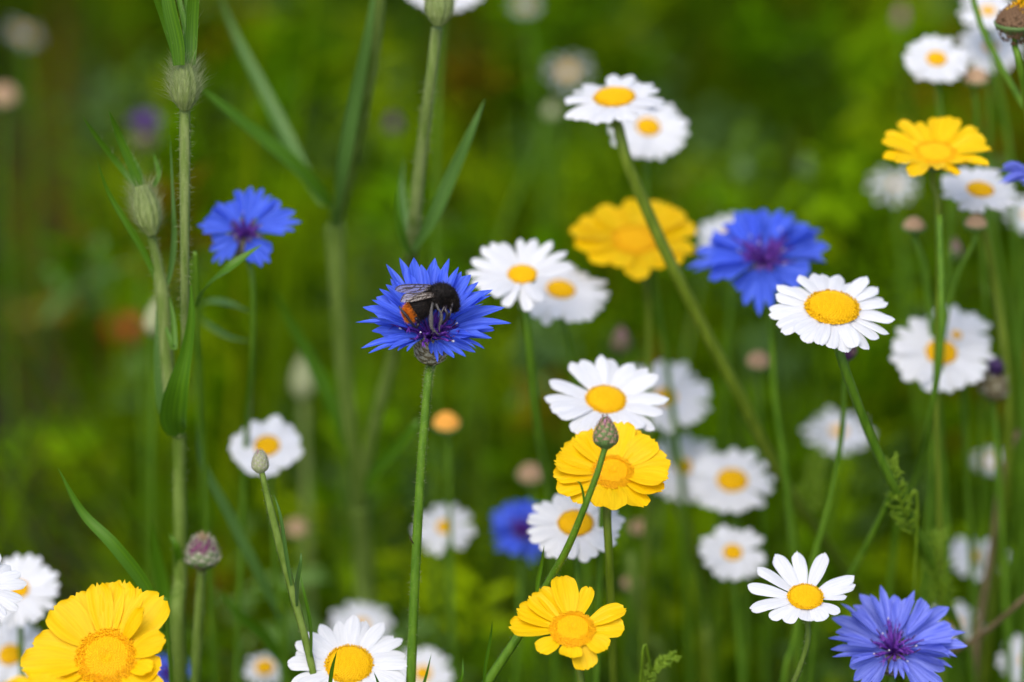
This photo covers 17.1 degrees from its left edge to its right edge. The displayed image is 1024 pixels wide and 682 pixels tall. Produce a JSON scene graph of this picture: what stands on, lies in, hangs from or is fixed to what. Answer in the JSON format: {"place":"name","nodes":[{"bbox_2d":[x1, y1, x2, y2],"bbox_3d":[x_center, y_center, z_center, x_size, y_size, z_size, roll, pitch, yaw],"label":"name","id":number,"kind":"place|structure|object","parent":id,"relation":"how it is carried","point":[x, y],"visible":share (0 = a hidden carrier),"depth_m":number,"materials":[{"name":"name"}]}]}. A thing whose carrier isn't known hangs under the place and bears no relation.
{"place":"outdoors","nodes":[
{"label":"outdoors","id":0,"kind":"place"},
{"bbox_2d":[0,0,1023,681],"bbox_3d":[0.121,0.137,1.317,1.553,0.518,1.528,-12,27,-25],"label":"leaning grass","id":1,"kind":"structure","parent":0,"point":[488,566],"depth_m":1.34,"materials":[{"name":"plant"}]},
{"bbox_2d":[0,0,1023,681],"bbox_3d":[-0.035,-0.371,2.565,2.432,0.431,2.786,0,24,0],"label":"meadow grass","id":2,"kind":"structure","parent":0,"point":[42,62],"depth_m":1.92,"materials":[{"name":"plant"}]},
{"bbox_2d":[0,0,1023,670],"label":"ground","id":3,"kind":"structure","parent":0,"point":[46,372],"depth_m":2.41,"materials":[{"name":"plant"}]},
{"bbox_2d":[0,84,20,555],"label":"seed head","id":4,"kind":"object","parent":3,"relation":"on","point":[9,95],"visible":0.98,"depth_m":1.34},
{"bbox_2d":[0,555,26,617],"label":"daisy","id":5,"kind":"object","parent":3,"relation":"on","point":[10,580],"visible":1,"depth_m":1.00,"materials":[{"name":"white plant"}]},
{"bbox_2d":[0,621,39,681],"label":"daisy","id":6,"kind":"object","parent":3,"relation":"on","point":[9,664],"visible":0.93,"depth_m":1.11,"materials":[{"name":"white plant"}]},
{"bbox_2d":[6,22,47,627],"bbox_3d":[-0.220,0.056,1.613,0.016,0.425,0.040,0,24,0],"label":"daisy","id":7,"kind":"object","parent":3,"relation":"on","point":[23,35],"visible":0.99,"depth_m":1.57,"materials":[{"name":"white plant"}]},
{"bbox_2d":[0,553,59,676],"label":"daisy","id":8,"kind":"object","parent":3,"relation":"on","point":[38,590],"visible":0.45,"depth_m":1.09,"materials":[{"name":"white plant"}]},
{"bbox_2d":[7,673,65,681],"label":"corn marigold","id":9,"kind":"object","parent":3,"relation":"on","point":[46,677],"visible":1,"depth_m":0.94,"materials":[{"name":"yellow plant"}]},
{"bbox_2d":[6,293,97,578],"bbox_3d":[-0.237,0.082,1.789,0.051,0.236,0.022,-15,28,-31],"label":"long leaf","id":10,"kind":"object","parent":3,"relation":"on","point":[71,305],"visible":0.41,"depth_m":1.75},
{"bbox_2d":[20,580,169,681],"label":"corn marigold","id":11,"kind":"object","parent":3,"relation":"on","point":[106,632],"visible":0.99,"depth_m":0.99,"materials":[{"name":"yellow plant"}]},
{"bbox_2d":[58,468,172,681],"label":"long leaf","id":12,"kind":"object","parent":3,"relation":"on","point":[123,556],"visible":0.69,"depth_m":1.02,"materials":[{"name":"plant"}]},
{"bbox_2d":[103,316,139,558],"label":"flower","id":13,"kind":"object","parent":3,"relation":"on","point":[133,322],"visible":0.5,"depth_m":1.54,"materials":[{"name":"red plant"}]},
{"bbox_2d":[127,108,163,654],"bbox_3d":[-0.140,0.132,1.388,0.014,0.470,0.040,0,24,0],"label":"cornflower","id":14,"kind":"object","parent":3,"relation":"on","point":[143,125],"visible":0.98,"depth_m":1.32,"materials":[{"name":"green plant"}]},
{"bbox_2d":[83,0,209,681],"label":"corncockle","id":15,"kind":"object","parent":3,"relation":"on","point":[171,381],"visible":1,"depth_m":1.03,"materials":[{"name":"green plant"}]},
{"bbox_2d":[142,299,155,654],"bbox_3d":[-0.124,0.200,1.244,0.008,0.462,0.032,5,24,10],"label":"flower bud","id":16,"kind":"object","parent":3,"relation":"on","point":[148,325],"visible":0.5,"depth_m":1.17,"materials":[{"name":"plant"}]},
{"bbox_2d":[151,520,170,638],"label":"long leaf","id":17,"kind":"object","parent":3,"relation":"on","point":[161,579],"visible":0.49,"depth_m":1.09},
{"bbox_2d":[158,655,190,681],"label":"cornflower","id":18,"kind":"object","parent":3,"relation":"on","point":[163,673],"visible":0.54,"depth_m":1.15,"materials":[{"name":"blue plant"}]},
{"bbox_2d":[169,534,182,573],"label":"long leaf","id":19,"kind":"object","parent":3,"relation":"on","point":[177,552],"visible":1,"depth_m":1.06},
{"bbox_2d":[183,529,221,681],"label":"cornflower bud","id":20,"kind":"object","parent":3,"relation":"on","point":[202,554],"visible":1,"depth_m":1.05,"materials":[{"name":"plant"}]},
{"bbox_2d":[190,260,250,681],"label":"long leaf","id":21,"kind":"object","parent":3,"relation":"on","point":[224,302],"visible":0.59,"depth_m":1.13,"materials":[{"name":"plant"}]},
{"bbox_2d":[199,280,247,340],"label":"long leaf","id":22,"kind":"object","parent":3,"relation":"on","point":[213,328],"visible":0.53,"depth_m":1.12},
{"bbox_2d":[193,245,260,681],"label":"long leaf","id":23,"kind":"object","parent":3,"relation":"on","point":[232,264],"visible":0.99,"depth_m":1.06,"materials":[{"name":"plant"}]},
{"bbox_2d":[196,422,290,681],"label":"long leaf","id":24,"kind":"object","parent":3,"relation":"on","point":[242,540],"visible":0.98,"depth_m":1.10,"materials":[{"name":"plant"}]},
{"bbox_2d":[197,187,300,681],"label":"cornflower","id":25,"kind":"object","parent":3,"relation":"on","point":[250,207],"visible":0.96,"depth_m":1.07,"materials":[{"name":"blue plant"}]},
{"bbox_2d":[218,589,286,681],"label":"long leaf","id":26,"kind":"object","parent":3,"relation":"on","point":[262,635],"visible":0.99,"depth_m":1.12,"materials":[{"name":"plant"}]},
{"bbox_2d":[244,653,279,681],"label":"daisy","id":27,"kind":"object","parent":3,"relation":"on","point":[265,668],"visible":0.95,"depth_m":1.16,"materials":[{"name":"white plant"}]},
{"bbox_2d":[229,415,302,681],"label":"daisy","id":28,"kind":"object","parent":3,"relation":"on","point":[276,439],"visible":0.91,"depth_m":1.11,"materials":[{"name":"white plant"}]},
{"bbox_2d":[285,519,308,672],"bbox_3d":[-0.079,0.229,1.316,0.009,0.350,0.026,0,24,0],"label":"flower bud","id":29,"kind":"object","parent":3,"relation":"on","point":[295,529],"visible":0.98,"depth_m":1.25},
{"bbox_2d":[290,355,314,631],"bbox_3d":[-0.079,0.190,1.347,0.010,0.398,0.030,0,24,0],"label":"cornflower bud","id":30,"kind":"object","parent":3,"relation":"on","point":[302,385],"visible":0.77,"depth_m":1.29,"materials":[{"name":"plant"}]},
{"bbox_2d":[251,448,378,681],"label":"cornflower bud","id":31,"kind":"object","parent":3,"relation":"on","point":[260,463],"visible":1,"depth_m":1.01,"materials":[{"name":"green plant"}]},
{"bbox_2d":[203,0,484,606],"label":"corncockle","id":32,"kind":"object","parent":3,"relation":"on","point":[363,472],"visible":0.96,"depth_m":1.13,"materials":[{"name":"green plant"}]},
{"bbox_2d":[287,615,406,681],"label":"daisy","id":33,"kind":"object","parent":3,"relation":"on","point":[364,651],"visible":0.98,"depth_m":1.01,"materials":[{"name":"white plant"}]},
{"bbox_2d":[329,601,393,636],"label":"daisy","id":34,"kind":"object","parent":3,"relation":"on","point":[369,614],"visible":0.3,"depth_m":1.19,"materials":[{"name":"white plant"}]},
{"bbox_2d":[386,112,401,610],"bbox_3d":[-0.047,0.120,1.437,0.007,0.452,0.030,0,24,0],"label":"cornflower bud","id":35,"kind":"object","parent":3,"relation":"on","point":[393,125],"visible":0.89,"depth_m":1.37,"materials":[{"name":"plant"}]},
{"bbox_2d":[399,647,452,681],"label":"daisy","id":36,"kind":"object","parent":3,"relation":"on","point":[437,672],"visible":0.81,"depth_m":1.15,"materials":[{"name":"white plant"}]},
{"bbox_2d":[359,258,509,681],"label":"cornflower","id":37,"kind":"object","parent":3,"relation":"on","point":[463,325],"visible":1,"depth_m":1.00,"materials":[{"name":"blue plant"}]},
{"bbox_2d":[395,281,461,336],"bbox_3d":[-0.024,-0.011,0.991,0.018,0.014,0.014,-15,28,-30],"label":"bumblebee","id":38,"kind":"object","parent":37,"relation":"on","point":[440,297],"visible":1,"depth_m":0.99,"materials":[{"name":"black fur"}]},
{"bbox_2d":[412,0,480,660],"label":"daisy","id":39,"kind":"object","parent":3,"relation":"on","point":[459,4],"visible":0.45,"depth_m":1.19,"materials":[{"name":"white plant"}]},
{"bbox_2d":[432,412,460,681],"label":"seed head","id":40,"kind":"object","parent":3,"relation":"on","point":[445,423],"visible":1,"depth_m":1.15},
{"bbox_2d":[422,504,475,681],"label":"daisy","id":41,"kind":"object","parent":3,"relation":"on","point":[435,533],"visible":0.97,"depth_m":1.16,"materials":[{"name":"white plant"}]},
{"bbox_2d":[440,100,559,585],"bbox_3d":[-0.022,0.127,1.401,0.085,0.469,0.007,-8,25,-17],"label":"cornflower bud","id":42,"kind":"object","parent":3,"relation":"on","point":[551,111],"visible":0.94,"depth_m":1.33,"materials":[{"name":"plant"}]},
{"bbox_2d":[0,0,1017,599],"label":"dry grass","id":43,"kind":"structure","parent":3,"relation":"on","point":[50,206],"depth_m":2.23,"materials":[{"name":"plant"}]},
{"bbox_2d":[0,0,1023,681],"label":"leafy clumps","id":44,"kind":"object","parent":3,"relation":"on","point":[642,66],"visible":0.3,"depth_m":1.52,"materials":[{"name":"plant"}]},
{"bbox_2d":[0,0,1023,681],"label":"grass","id":45,"kind":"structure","parent":3,"relation":"on","point":[224,474],"depth_m":1.46,"materials":[{"name":"plant"}]},
{"bbox_2d":[0,0,1023,634],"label":"leafy undergrowth","id":46,"kind":"object","parent":3,"relation":"on","point":[830,134],"visible":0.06,"depth_m":1.94,"materials":[{"name":"plant"}]},
{"bbox_2d":[490,498,539,681],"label":"cornflower","id":47,"kind":"object","parent":3,"relation":"on","point":[512,527],"visible":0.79,"depth_m":1.15,"materials":[{"name":"blue plant"}]},
{"bbox_2d":[467,239,573,681],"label":"daisy","id":48,"kind":"object","parent":3,"relation":"on","point":[508,273],"visible":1,"depth_m":1.07,"materials":[{"name":"white plant"}]},
{"bbox_2d":[517,463,542,681],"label":"flower bud","id":49,"kind":"object","parent":3,"relation":"on","point":[530,474],"visible":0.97,"depth_m":1.19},
{"bbox_2d":[510,0,560,665],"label":"daisy","id":50,"kind":"object","parent":3,"relation":"on","point":[524,4],"visible":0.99,"depth_m":1.42,"materials":[{"name":"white plant"}]},
{"bbox_2d":[482,413,618,681],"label":"cornflower bud","id":51,"kind":"object","parent":3,"relation":"on","point":[605,436],"visible":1,"depth_m":0.99,"materials":[{"name":"green plant"}]},
{"bbox_2d":[516,264,609,681],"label":"daisy","id":52,"kind":"object","parent":3,"relation":"on","point":[572,295],"visible":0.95,"depth_m":1.10,"materials":[{"name":"white plant"}]},
{"bbox_2d":[509,575,626,681],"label":"corn marigold","id":53,"kind":"object","parent":3,"relation":"on","point":[556,611],"visible":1,"depth_m":0.99,"materials":[{"name":"yellow plant"}]},
{"bbox_2d":[546,55,590,669],"bbox_3d":[0.024,0.093,1.502,0.019,0.448,0.041,0,24,0],"label":"daisy","id":54,"kind":"object","parent":3,"relation":"on","point":[568,72],"visible":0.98,"depth_m":1.43,"materials":[{"name":"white plant"}]},
{"bbox_2d":[526,494,624,681],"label":"daisy","id":55,"kind":"object","parent":3,"relation":"on","point":[551,531],"visible":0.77,"depth_m":1.05,"materials":[{"name":"white plant"}]},
{"bbox_2d":[544,354,668,681],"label":"daisy","id":56,"kind":"object","parent":3,"relation":"on","point":[615,393],"visible":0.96,"depth_m":1.04,"materials":[{"name":"white plant"}]},
{"bbox_2d":[553,421,670,681],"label":"corn marigold","id":57,"kind":"object","parent":3,"relation":"on","point":[636,467],"visible":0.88,"depth_m":1.01,"materials":[{"name":"yellow plant"}]},
{"bbox_2d":[611,324,630,681],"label":"cornflower bud","id":58,"kind":"object","parent":3,"relation":"on","point":[621,343],"visible":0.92,"depth_m":1.20,"materials":[{"name":"plant"}]},
{"bbox_2d":[569,198,696,681],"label":"corn marigold","id":59,"kind":"object","parent":3,"relation":"on","point":[605,234],"visible":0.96,"depth_m":1.12,"materials":[{"name":"yellow plant"}]},
{"bbox_2d":[621,576,646,680],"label":"flower bud","id":60,"kind":"object","parent":3,"relation":"on","point":[625,583],"visible":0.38,"depth_m":1.19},
{"bbox_2d":[628,519,649,639],"bbox_3d":[0.049,0.240,1.257,0.008,0.380,0.027,-11,26,-23],"label":"flower bud","id":61,"kind":"object","parent":3,"relation":"on","point":[632,528],"visible":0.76,"depth_m":1.19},
{"bbox_2d":[626,552,665,681],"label":"green stalk","id":62,"kind":"object","parent":3,"relation":"on","point":[655,643],"visible":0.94,"depth_m":1.17,"materials":[{"name":"plant"}]},
{"bbox_2d":[609,102,692,681],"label":"daisy","id":63,"kind":"object","parent":3,"relation":"on","point":[652,135],"visible":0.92,"depth_m":1.13,"materials":[{"name":"white plant"}]},
{"bbox_2d":[639,644,681,681],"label":"feathery leaf","id":64,"kind":"object","parent":3,"relation":"on","point":[670,656],"visible":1,"depth_m":1.03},
{"bbox_2d":[635,360,711,681],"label":"daisy","id":65,"kind":"object","parent":3,"relation":"on","point":[687,395],"visible":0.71,"depth_m":1.17,"materials":[{"name":"white plant"}]},
{"bbox_2d":[658,433,715,681],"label":"daisy","id":66,"kind":"object","parent":3,"relation":"on","point":[694,451],"visible":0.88,"depth_m":1.17,"materials":[{"name":"white plant"}]},
{"bbox_2d":[672,501,711,681],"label":"green stalk","id":67,"kind":"object","parent":3,"relation":"on","point":[706,642],"visible":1,"depth_m":1.18,"materials":[{"name":"plant"}]},
{"bbox_2d":[564,74,861,604],"bbox_3d":[0.105,0.154,1.229,0.215,0.559,0.054,-21,31,-39],"label":"daisy","id":68,"kind":"object","parent":3,"relation":"on","point":[616,102],"visible":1,"depth_m":1.07,"materials":[{"name":"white plant"}]},
{"bbox_2d":[697,213,733,681],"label":"daisy","id":69,"kind":"object","parent":3,"relation":"on","point":[706,232],"visible":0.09,"depth_m":1.18,"materials":[{"name":"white plant"}]},
{"bbox_2d":[688,448,774,681],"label":"daisy","id":70,"kind":"object","parent":3,"relation":"on","point":[722,483],"visible":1,"depth_m":1.14,"materials":[{"name":"white plant"}]},
{"bbox_2d":[699,525,765,681],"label":"daisy","id":71,"kind":"object","parent":3,"relation":"on","point":[727,552],"visible":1,"depth_m":1.12,"materials":[{"name":"white plant"}]},
{"bbox_2d":[732,157,750,655],"bbox_3d":[0.093,0.124,1.458,0.008,0.426,0.029,0,24,0],"label":"flower bud","id":72,"kind":"object","parent":3,"relation":"on","point":[742,171],"visible":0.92,"depth_m":1.40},
{"bbox_2d":[745,351,769,681],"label":"seed head","id":73,"kind":"object","parent":3,"relation":"on","point":[757,361],"visible":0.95,"depth_m":1.16},
{"bbox_2d":[687,208,828,681],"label":"cornflower","id":74,"kind":"object","parent":3,"relation":"on","point":[763,235],"visible":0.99,"depth_m":1.09,"materials":[{"name":"blue plant"}]},
{"bbox_2d":[747,552,854,681],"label":"daisy","id":75,"kind":"object","parent":3,"relation":"on","point":[802,599],"visible":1,"depth_m":1.01,"materials":[{"name":"white plant"}]},
{"bbox_2d":[797,155,813,503],"bbox_3d":[0.124,0.124,1.459,0.008,0.427,0.030,-10,26,-22],"label":"flower bud","id":76,"kind":"object","parent":3,"relation":"on","point":[804,169],"visible":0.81,"depth_m":1.39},
{"bbox_2d":[789,444,829,681],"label":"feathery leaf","id":77,"kind":"object","parent":3,"relation":"on","point":[803,486],"visible":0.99,"depth_m":1.15,"materials":[{"name":"plant"}]},
{"bbox_2d":[780,347,856,681],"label":"flower stem","id":78,"kind":"object","parent":3,"relation":"on","point":[851,354],"visible":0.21,"depth_m":1.07,"materials":[{"name":"plant"}]},
{"bbox_2d":[802,407,866,681],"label":"daisy","id":79,"kind":"object","parent":3,"relation":"on","point":[852,436],"visible":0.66,"depth_m":1.22,"materials":[{"name":"white plant"}]},
{"bbox_2d":[807,489,891,681],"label":"green stalk","id":80,"kind":"object","parent":3,"relation":"on","point":[861,553],"visible":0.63,"depth_m":1.08,"materials":[{"name":"plant"}]},
{"bbox_2d":[769,273,975,681],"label":"daisy","id":81,"kind":"object","parent":3,"relation":"on","point":[837,314],"visible":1,"depth_m":1.02,"materials":[{"name":"white plant"}]},
{"bbox_2d":[829,585,966,681],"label":"cornflower","id":82,"kind":"object","parent":3,"relation":"on","point":[873,631],"visible":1,"depth_m":1.02,"materials":[{"name":"blue plant"}]},
{"bbox_2d":[867,168,937,603],"bbox_3d":[0.161,0.150,1.363,0.060,0.457,0.018,12,27,25],"label":"daisy","id":83,"kind":"object","parent":3,"relation":"on","point":[895,185],"visible":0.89,"depth_m":1.29,"materials":[{"name":"white plant"}]},
{"bbox_2d":[884,451,920,681],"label":"feathery leaf","id":84,"kind":"object","parent":3,"relation":"on","point":[915,519],"visible":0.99,"depth_m":1.05,"materials":[{"name":"plant"}]},
{"bbox_2d":[895,3,914,597],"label":"plant stem","id":85,"kind":"object","parent":3,"relation":"on","point":[900,17],"visible":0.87,"depth_m":1.41,"materials":[{"name":"plant"}]},
{"bbox_2d":[881,215,944,681],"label":"green stalk","id":86,"kind":"object","parent":3,"relation":"on","point":[933,396],"visible":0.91,"depth_m":1.06,"materials":[{"name":"plant"}]},
{"bbox_2d":[902,217,950,622],"bbox_3d":[0.142,0.199,1.188,0.008,0.510,0.045,-20,31,-38],"label":"seed head","id":87,"kind":"object","parent":3,"relation":"on","point":[913,226],"visible":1,"depth_m":1.11},
{"bbox_2d":[903,35,967,602],"bbox_3d":[0.139,0.161,1.218,0.021,0.555,0.042,0,24,0],"label":"daisy","id":88,"kind":"object","parent":3,"relation":"on","point":[935,59],"visible":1,"depth_m":1.12,"materials":[{"name":"white plant"}]},
{"bbox_2d":[882,116,991,681],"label":"corn marigold","id":89,"kind":"object","parent":3,"relation":"on","point":[934,146],"visible":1,"depth_m":1.06,"materials":[{"name":"yellow plant"}]},
{"bbox_2d":[920,525,958,675],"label":"feathery leaf","id":90,"kind":"object","parent":3,"relation":"on","point":[938,558],"visible":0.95,"depth_m":1.09,"materials":[{"name":"plant"}]},
{"bbox_2d":[889,313,994,681],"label":"daisy","id":91,"kind":"object","parent":3,"relation":"on","point":[912,355],"visible":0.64,"depth_m":1.10,"materials":[{"name":"white plant"}]},
{"bbox_2d":[929,236,962,681],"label":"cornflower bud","id":92,"kind":"object","parent":3,"relation":"on","point":[956,253],"visible":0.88,"depth_m":1.15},
{"bbox_2d":[919,214,987,599],"bbox_3d":[0.137,0.200,1.178,0.009,0.516,0.038,19,30,36],"label":"seed head","id":93,"kind":"object","parent":3,"relation":"on","point":[975,223],"visible":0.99,"depth_m":1.09},
{"bbox_2d":[924,305,991,648],"bbox_3d":[0.155,0.209,1.212,0.043,0.472,0.022,15,28,30],"label":"daisy","id":94,"kind":"object","parent":3,"relation":"on","point":[964,328],"visible":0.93,"depth_m":1.13,"materials":[{"name":"white plant"}]},
{"bbox_2d":[932,602,983,681],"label":"daisy","id":95,"kind":"object","parent":3,"relation":"on","point":[963,614],"visible":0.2,"depth_m":1.17,"materials":[{"name":"white plant"}]},
{"bbox_2d":[962,67,988,681],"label":"seed head","id":96,"kind":"object","parent":3,"relation":"on","point":[974,78],"visible":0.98,"depth_m":1.15},
{"bbox_2d":[950,537,1008,587],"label":"daisy","id":97,"kind":"object","parent":3,"relation":"on","point":[959,545],"visible":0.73,"depth_m":1.19,"materials":[{"name":"white plant"}]},
{"bbox_2d":[941,167,1019,681],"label":"daisy","id":98,"kind":"object","parent":3,"relation":"on","point":[975,190],"visible":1,"depth_m":1.10,"materials":[{"name":"white plant"}]},
{"bbox_2d":[950,595,1023,653],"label":"dry stalk","id":99,"kind":"object","parent":3,"relation":"on","point":[1002,617],"visible":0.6,"depth_m":1.09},
{"bbox_2d":[958,0,1023,638],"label":"daisy","id":100,"kind":"object","parent":3,"relation":"on","point":[989,10],"visible":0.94,"depth_m":1.18,"materials":[{"name":"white plant"}]},
{"bbox_2d":[959,26,1023,497],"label":"daisy","id":101,"kind":"object","parent":3,"relation":"on","point":[976,49],"visible":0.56,"depth_m":1.17,"materials":[{"name":"white plant"}]},
{"bbox_2d":[978,357,1012,681],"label":"cornflower","id":102,"kind":"object","parent":3,"relation":"on","point":[993,387],"visible":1,"depth_m":1.12,"materials":[{"name":"green plant"}]},
{"bbox_2d":[973,449,1019,681],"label":"daisy","id":103,"kind":"object","parent":3,"relation":"on","point":[989,463],"visible":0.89,"depth_m":1.28,"materials":[{"name":"white plant"}]},
{"bbox_2d":[972,429,1021,681],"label":"dry stalk","id":104,"kind":"object","parent":3,"relation":"on","point":[983,595],"visible":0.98,"depth_m":1.13,"materials":[{"name":"plant"}]},
{"bbox_2d":[970,0,1023,640],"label":"grass stem","id":105,"kind":"object","parent":3,"relation":"on","point":[996,57],"visible":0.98,"depth_m":1.07,"materials":[{"name":"plant"}]},
{"bbox_2d":[993,0,1023,108],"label":"seed head","id":106,"kind":"object","parent":3,"relation":"on","point":[1008,21],"visible":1,"depth_m":1.03},
{"bbox_2d":[996,634,1022,681],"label":"daisy","id":107,"kind":"object","parent":3,"relation":"on","point":[1016,648],"visible":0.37,"depth_m":1.15,"materials":[{"name":"white plant"}]},
{"bbox_2d":[999,161,1023,681],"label":"cornflower","id":108,"kind":"object","parent":3,"relation":"on","point":[1015,169],"visible":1,"depth_m":1.05,"materials":[{"name":"blue plant"}]},
{"bbox_2d":[1005,196,1023,380],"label":"daisy","id":109,"kind":"object","parent":3,"relation":"on","point":[1020,215],"visible":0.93,"depth_m":1.19,"materials":[{"name":"white plant"}]}
]}

